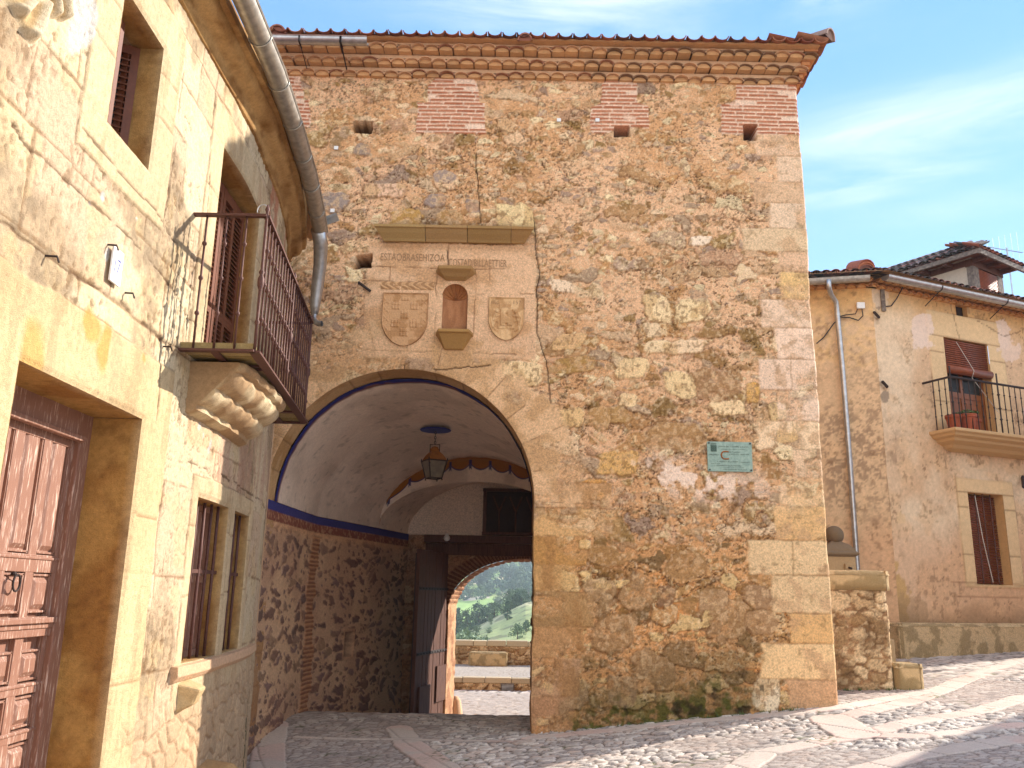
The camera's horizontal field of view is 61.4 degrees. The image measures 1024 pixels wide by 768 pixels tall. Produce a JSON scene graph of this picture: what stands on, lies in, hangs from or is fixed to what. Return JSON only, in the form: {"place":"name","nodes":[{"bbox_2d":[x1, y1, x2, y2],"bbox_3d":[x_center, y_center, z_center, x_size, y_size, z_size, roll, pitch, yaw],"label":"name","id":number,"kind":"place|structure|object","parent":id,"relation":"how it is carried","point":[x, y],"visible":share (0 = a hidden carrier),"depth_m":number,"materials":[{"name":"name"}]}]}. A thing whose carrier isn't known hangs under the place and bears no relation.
{"place":"outdoors","nodes":[
{"label":"outdoors","id":0,"kind":"place"},
{"bbox_2d":[454,664,529,677],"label":"terrace","id":1,"kind":"structure","parent":0,"point":[462,670],"depth_m":23.68,"materials":[{"name":"grey stone"}]},
{"bbox_2d":[468,651,507,666],"bbox_3d":[-0.706,8.159,25.599,1.155,0.428,0.527,1,-14,0],"label":"stone bench","id":2,"kind":"object","parent":1,"relation":"on","point":[488,658],"visible":0.97,"depth_m":25.36,"materials":[{"name":"beige stone"}]},
{"bbox_2d":[454,562,531,644],"bbox_3d":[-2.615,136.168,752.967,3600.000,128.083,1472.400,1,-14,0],"label":"hillside","id":3,"kind":"structure","parent":0,"point":[501,625],"depth_m":159.42,"materials":[{"name":"green plant"}]},
{"bbox_2d":[455,614,459,634],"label":"tree","id":4,"kind":"object","parent":3,"relation":"on","point":[457,626],"visible":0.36,"depth_m":198.96,"materials":[{"name":"green plant"}]},
{"bbox_2d":[456,608,462,630],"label":"tree","id":5,"kind":"object","parent":3,"relation":"on","point":[458,611],"visible":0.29,"depth_m":211.34,"materials":[{"name":"green plant"}]},
{"bbox_2d":[455,627,475,639],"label":"tree","id":6,"kind":"object","parent":3,"relation":"on","point":[464,635],"visible":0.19,"depth_m":84.19,"materials":[{"name":"green plant"}]},
{"bbox_2d":[457,608,478,629],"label":"tree","id":7,"kind":"object","parent":3,"relation":"on","point":[465,614],"visible":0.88,"depth_m":196.31,"materials":[{"name":"green plant"}]},
{"bbox_2d":[465,582,474,592],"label":"tree","id":8,"kind":"object","parent":3,"relation":"on","point":[470,584],"visible":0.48,"depth_m":422.73,"materials":[{"name":"green plant"}]},
{"bbox_2d":[468,589,473,597],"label":"tree","id":9,"kind":"object","parent":3,"relation":"on","point":[470,591],"visible":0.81,"depth_m":405.53,"materials":[{"name":"green plant"}]},
{"bbox_2d":[473,575,483,585],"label":"tree","id":10,"kind":"object","parent":3,"relation":"on","point":[476,577],"visible":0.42,"depth_m":451.77,"materials":[{"name":"green plant"}]},
{"bbox_2d":[469,600,490,625],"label":"tree","id":11,"kind":"object","parent":3,"relation":"on","point":[480,607],"visible":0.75,"depth_m":205.37,"materials":[{"name":"green plant"}]},
{"bbox_2d":[471,584,489,598],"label":"tree","id":12,"kind":"object","parent":3,"relation":"on","point":[482,589],"visible":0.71,"depth_m":391.97,"materials":[{"name":"green plant"}]},
{"bbox_2d":[478,573,482,585],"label":"tree","id":13,"kind":"object","parent":3,"relation":"on","point":[480,580],"visible":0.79,"depth_m":435.94,"materials":[{"name":"green plant"}]},
{"bbox_2d":[475,607,498,620],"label":"tree","id":14,"kind":"object","parent":3,"relation":"on","point":[480,617],"visible":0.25,"depth_m":208.46,"materials":[{"name":"green plant"}]},
{"bbox_2d":[484,583,494,596],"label":"tree","id":15,"kind":"object","parent":3,"relation":"on","point":[491,588],"visible":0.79,"depth_m":404.18,"materials":[{"name":"green plant"}]},
{"bbox_2d":[455,562,531,599],"bbox_3d":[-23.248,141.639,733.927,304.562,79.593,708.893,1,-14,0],"label":"woodland","id":16,"kind":"object","parent":3,"relation":"on","point":[502,585],"visible":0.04,"depth_m":442.28,"materials":[{"name":"green plant"}]},
{"bbox_2d":[484,601,505,617],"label":"tree","id":17,"kind":"object","parent":3,"relation":"on","point":[496,609],"visible":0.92,"depth_m":199.30,"materials":[{"name":"green plant"}]},
{"bbox_2d":[492,590,506,603],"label":"tree","id":18,"kind":"object","parent":3,"relation":"on","point":[500,595],"visible":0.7,"depth_m":368.65,"materials":[{"name":"green plant"}]},
{"bbox_2d":[499,565,503,576],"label":"tree","id":19,"kind":"object","parent":3,"relation":"on","point":[502,570],"visible":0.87,"depth_m":505.47,"materials":[{"name":"green plant"}]},
{"bbox_2d":[503,600,512,619],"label":"tree","id":20,"kind":"object","parent":3,"relation":"on","point":[507,609],"visible":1,"depth_m":154.57,"materials":[{"name":"green plant"}]},
{"bbox_2d":[499,589,519,610],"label":"tree","id":21,"kind":"object","parent":3,"relation":"on","point":[511,595],"visible":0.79,"depth_m":197.78,"materials":[{"name":"green plant"}]},
{"bbox_2d":[502,588,526,608],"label":"tree","id":22,"kind":"object","parent":3,"relation":"on","point":[505,594],"visible":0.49,"depth_m":200.41,"materials":[{"name":"green plant"}]},
{"bbox_2d":[508,622,525,638],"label":"tree","id":23,"kind":"object","parent":3,"relation":"on","point":[516,630],"visible":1,"depth_m":115.35,"materials":[{"name":"green plant"}]},
{"bbox_2d":[514,586,527,605],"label":"tree","id":24,"kind":"object","parent":3,"relation":"on","point":[517,589],"visible":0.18,"depth_m":205.38,"materials":[{"name":"green plant"}]},
{"bbox_2d":[514,590,529,604],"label":"tree","id":25,"kind":"object","parent":3,"relation":"on","point":[521,601],"visible":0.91,"depth_m":197.14,"materials":[{"name":"green plant"}]},
{"bbox_2d":[519,562,529,570],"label":"tree","id":26,"kind":"object","parent":3,"relation":"on","point":[524,563],"visible":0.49,"depth_m":551.57,"materials":[{"name":"green plant"}]},
{"bbox_2d":[521,621,530,631],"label":"tree","id":27,"kind":"object","parent":3,"relation":"on","point":[524,625],"visible":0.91,"depth_m":126.69,"materials":[{"name":"green plant"}]},
{"bbox_2d":[523,581,531,593],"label":"tree","id":28,"kind":"object","parent":3,"relation":"on","point":[528,584],"visible":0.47,"depth_m":389.95,"materials":[{"name":"green plant"}]},
{"bbox_2d":[231,0,1023,363],"label":"sky","id":29,"kind":"structure","parent":0,"point":[911,121],"materials":[{"name":"blue"}]},
{"bbox_2d":[246,677,1023,767],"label":"street paving","id":30,"kind":"structure","parent":0,"point":[934,716],"depth_m":9.02,"materials":[{"name":"grey stone"}]},
{"bbox_2d":[198,759,237,767],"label":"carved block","id":31,"kind":"structure","parent":30,"relation":"on","point":[208,763],"depth_m":6.76,"materials":[{"name":"stone"}]},
{"bbox_2d":[270,658,1014,767],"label":"grass tufts","id":32,"kind":"object","parent":30,"relation":"on","point":[887,689],"visible":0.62,"depth_m":9.92,"materials":[{"name":"green plant"}]},
{"bbox_2d":[829,570,893,689],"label":"wall","id":33,"kind":"structure","parent":30,"relation":"on","point":[862,645],"depth_m":11.46,"materials":[{"name":"stone"}]},
{"bbox_2d":[892,661,923,689],"bbox_3d":[5.216,3.957,11.488,0.399,0.489,0.468,1,-14,0],"label":"step stone","id":34,"kind":"object","parent":30,"relation":"on","point":[907,675],"visible":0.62,"depth_m":11.30,"materials":[{"name":"beige stone"}]},
{"bbox_2d":[301,651,1023,717],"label":"ground","id":35,"kind":"structure","parent":0,"point":[488,703],"depth_m":14.98,"materials":[{"name":"grey stone"}]},
{"bbox_2d":[0,0,339,767],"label":"stone house","id":36,"kind":"structure","parent":35,"relation":"on","point":[152,400],"depth_m":5.54,"materials":[{"name":"stone"}]},
{"bbox_2d":[0,418,74,767],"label":"door","id":37,"kind":"structure","parent":36,"relation":"in","point":[34,481],"depth_m":4.84,"materials":[{"name":"red paint"}]},
{"bbox_2d":[108,246,123,286],"bbox_3d":[-2.315,-0.686,5.045,0.015,0.210,0.130,1,-14,0],"label":"house number","id":38,"kind":"object","parent":36,"relation":"attached to","point":[115,268],"visible":0.98,"depth_m":5.03,"materials":[{"name":"white ceramic"}]},
{"bbox_2d":[111,52,122,126],"bbox_3d":[-2.565,-1.868,5.332,0.020,0.860,0.560,1,-14,0],"label":"window pane","id":39,"kind":"structure","parent":36,"relation":"in","point":[121,52],"depth_m":5.58,"materials":[{"name":"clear glass"}]},
{"bbox_2d":[112,45,130,135],"bbox_3d":[-2.535,-1.868,5.332,0.040,0.860,0.565,1,-14,0],"label":"window frame","id":40,"kind":"structure","parent":36,"relation":"in","point":[128,56],"depth_m":5.59,"materials":[{"name":"brown wood"}]},
{"bbox_2d":[183,504,209,656],"bbox_3d":[-2.578,1.534,6.788,0.045,1.190,0.860,1,-14,0],"label":"window frame","id":41,"kind":"structure","parent":36,"relation":"in","point":[193,579],"depth_m":7.11,"materials":[{"name":"red paint"}]},
{"bbox_2d":[212,210,233,342],"bbox_3d":[-2.618,-0.894,7.308,0.020,1.800,1.200,1,-14,0],"label":"window pane","id":42,"kind":"structure","parent":36,"relation":"in","point":[226,210],"depth_m":7.68,"materials":[{"name":"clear glass"}]},
{"bbox_2d":[453,696,462,713],"bbox_3d":[-1.091,6.271,16.602,0.300,0.500,0.285,1,-14,0],"label":"guard stone","id":43,"kind":"object","parent":35,"relation":"on","point":[457,707],"visible":0.54,"depth_m":16.53,"materials":[{"name":"beige stone"}]},
{"bbox_2d":[454,676,530,690],"bbox_3d":[-2.144,7.618,21.858,14.068,0.454,0.399,1,-14,0],"label":"terrace step","id":44,"kind":"object","parent":35,"relation":"on","point":[480,683],"visible":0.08,"depth_m":21.72,"materials":[{"name":"stone"}]},
{"bbox_2d":[501,683,513,690],"bbox_3d":[-0.116,7.645,21.659,0.340,0.240,0.043,1,-14,0],"label":"drain grille","id":45,"kind":"object","parent":44,"relation":"attached to","point":[507,686],"visible":0.69,"depth_m":21.65,"materials":[{"name":"metal"}]},
{"bbox_2d":[455,639,530,664],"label":"parapet wall","id":46,"kind":"structure","parent":35,"relation":"on","point":[518,651],"depth_m":25.93,"materials":[{"name":"stone"}]},
{"bbox_2d":[245,24,837,755],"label":"gate tower","id":47,"kind":"structure","parent":35,"relation":"on","point":[565,298],"depth_m":11.31,"materials":[{"name":"stone"}]},
{"bbox_2d":[409,549,448,713],"bbox_3d":[-1.455,4.499,15.528,0.124,2.940,1.639,-2,-14,14],"label":"door leaf","id":48,"kind":"structure","parent":47,"relation":"in","point":[428,668],"depth_m":15.37,"materials":[{"name":"brown wood"}]},
{"bbox_2d":[420,427,450,481],"bbox_3d":[-1.222,1.117,13.617,0.500,0.814,0.492,1,-14,0],"label":"hanging lantern","id":49,"kind":"object","parent":47,"relation":"hanging from","point":[434,461],"visible":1,"depth_m":13.51,"materials":[{"name":"blue paint"}]},
{"bbox_2d":[444,533,449,540],"bbox_3d":[-1.231,2.893,16.272,0.124,0.140,0.124,1,-14,0],"label":"lamp bulb","id":50,"kind":"object","parent":47,"relation":"attached to","point":[446,537],"visible":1,"depth_m":16.23,"materials":[{"name":"white glass"}]},
{"bbox_2d":[707,441,752,471],"bbox_3d":[2.690,0.897,10.652,0.554,0.372,0.030,1,-14,0],"label":"plaque","id":51,"kind":"object","parent":47,"relation":"attached to","point":[729,456],"visible":1,"depth_m":10.65,"materials":[{"name":"teal metal"}]},
{"bbox_2d":[808,240,1023,658],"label":"corner house","id":52,"kind":"structure","parent":35,"relation":"on","point":[924,505],"depth_m":17.24,"materials":[{"name":"paint"}]},
{"bbox_2d":[944,414,961,427],"bbox_3d":[8.771,0.771,17.113,0.318,0.300,0.318,1,-14,0],"label":"flower pot","id":53,"kind":"object","parent":52,"relation":"on","point":[951,420],"visible":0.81,"depth_m":17.02,"materials":[{"name":"ceramic"}]},
{"bbox_2d":[945,341,987,430],"bbox_3d":[9.484,0.120,18.212,1.300,2.032,0.050,7,-15,-22],"label":"balcony door","id":54,"kind":"structure","parent":52,"relation":"in","point":[959,382],"depth_m":18.25,"materials":[{"name":"brown wood"}]},
{"bbox_2d":[955,409,978,428],"bbox_3d":[9.079,0.718,17.183,0.448,0.446,0.433,1,-14,0],"label":"flower pot","id":55,"kind":"object","parent":52,"relation":"on","point":[970,415],"visible":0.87,"depth_m":17.06,"materials":[{"name":"ceramic"}]},
{"bbox_2d":[976,418,981,429],"bbox_3d":[9.312,0.864,17.409,0.318,0.280,0.318,1,-14,0],"label":"flower pot","id":56,"kind":"object","parent":52,"relation":"on","point":[977,426],"visible":0.3,"depth_m":17.29,"materials":[{"name":"ceramic"}]},
{"bbox_2d":[986,233,1022,294],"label":"television aerial","id":57,"kind":"object","parent":52,"relation":"on","point":[1006,249],"visible":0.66,"depth_m":25.20,"materials":[{"name":"metal"}]},
{"bbox_2d":[826,526,895,661],"bbox_3d":[5.375,3.442,13.977,1.100,2.299,1.040,1,-14,0],"label":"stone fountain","id":58,"kind":"object","parent":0,"point":[841,555],"visible":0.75,"depth_m":14.11,"materials":[{"name":"stone"}]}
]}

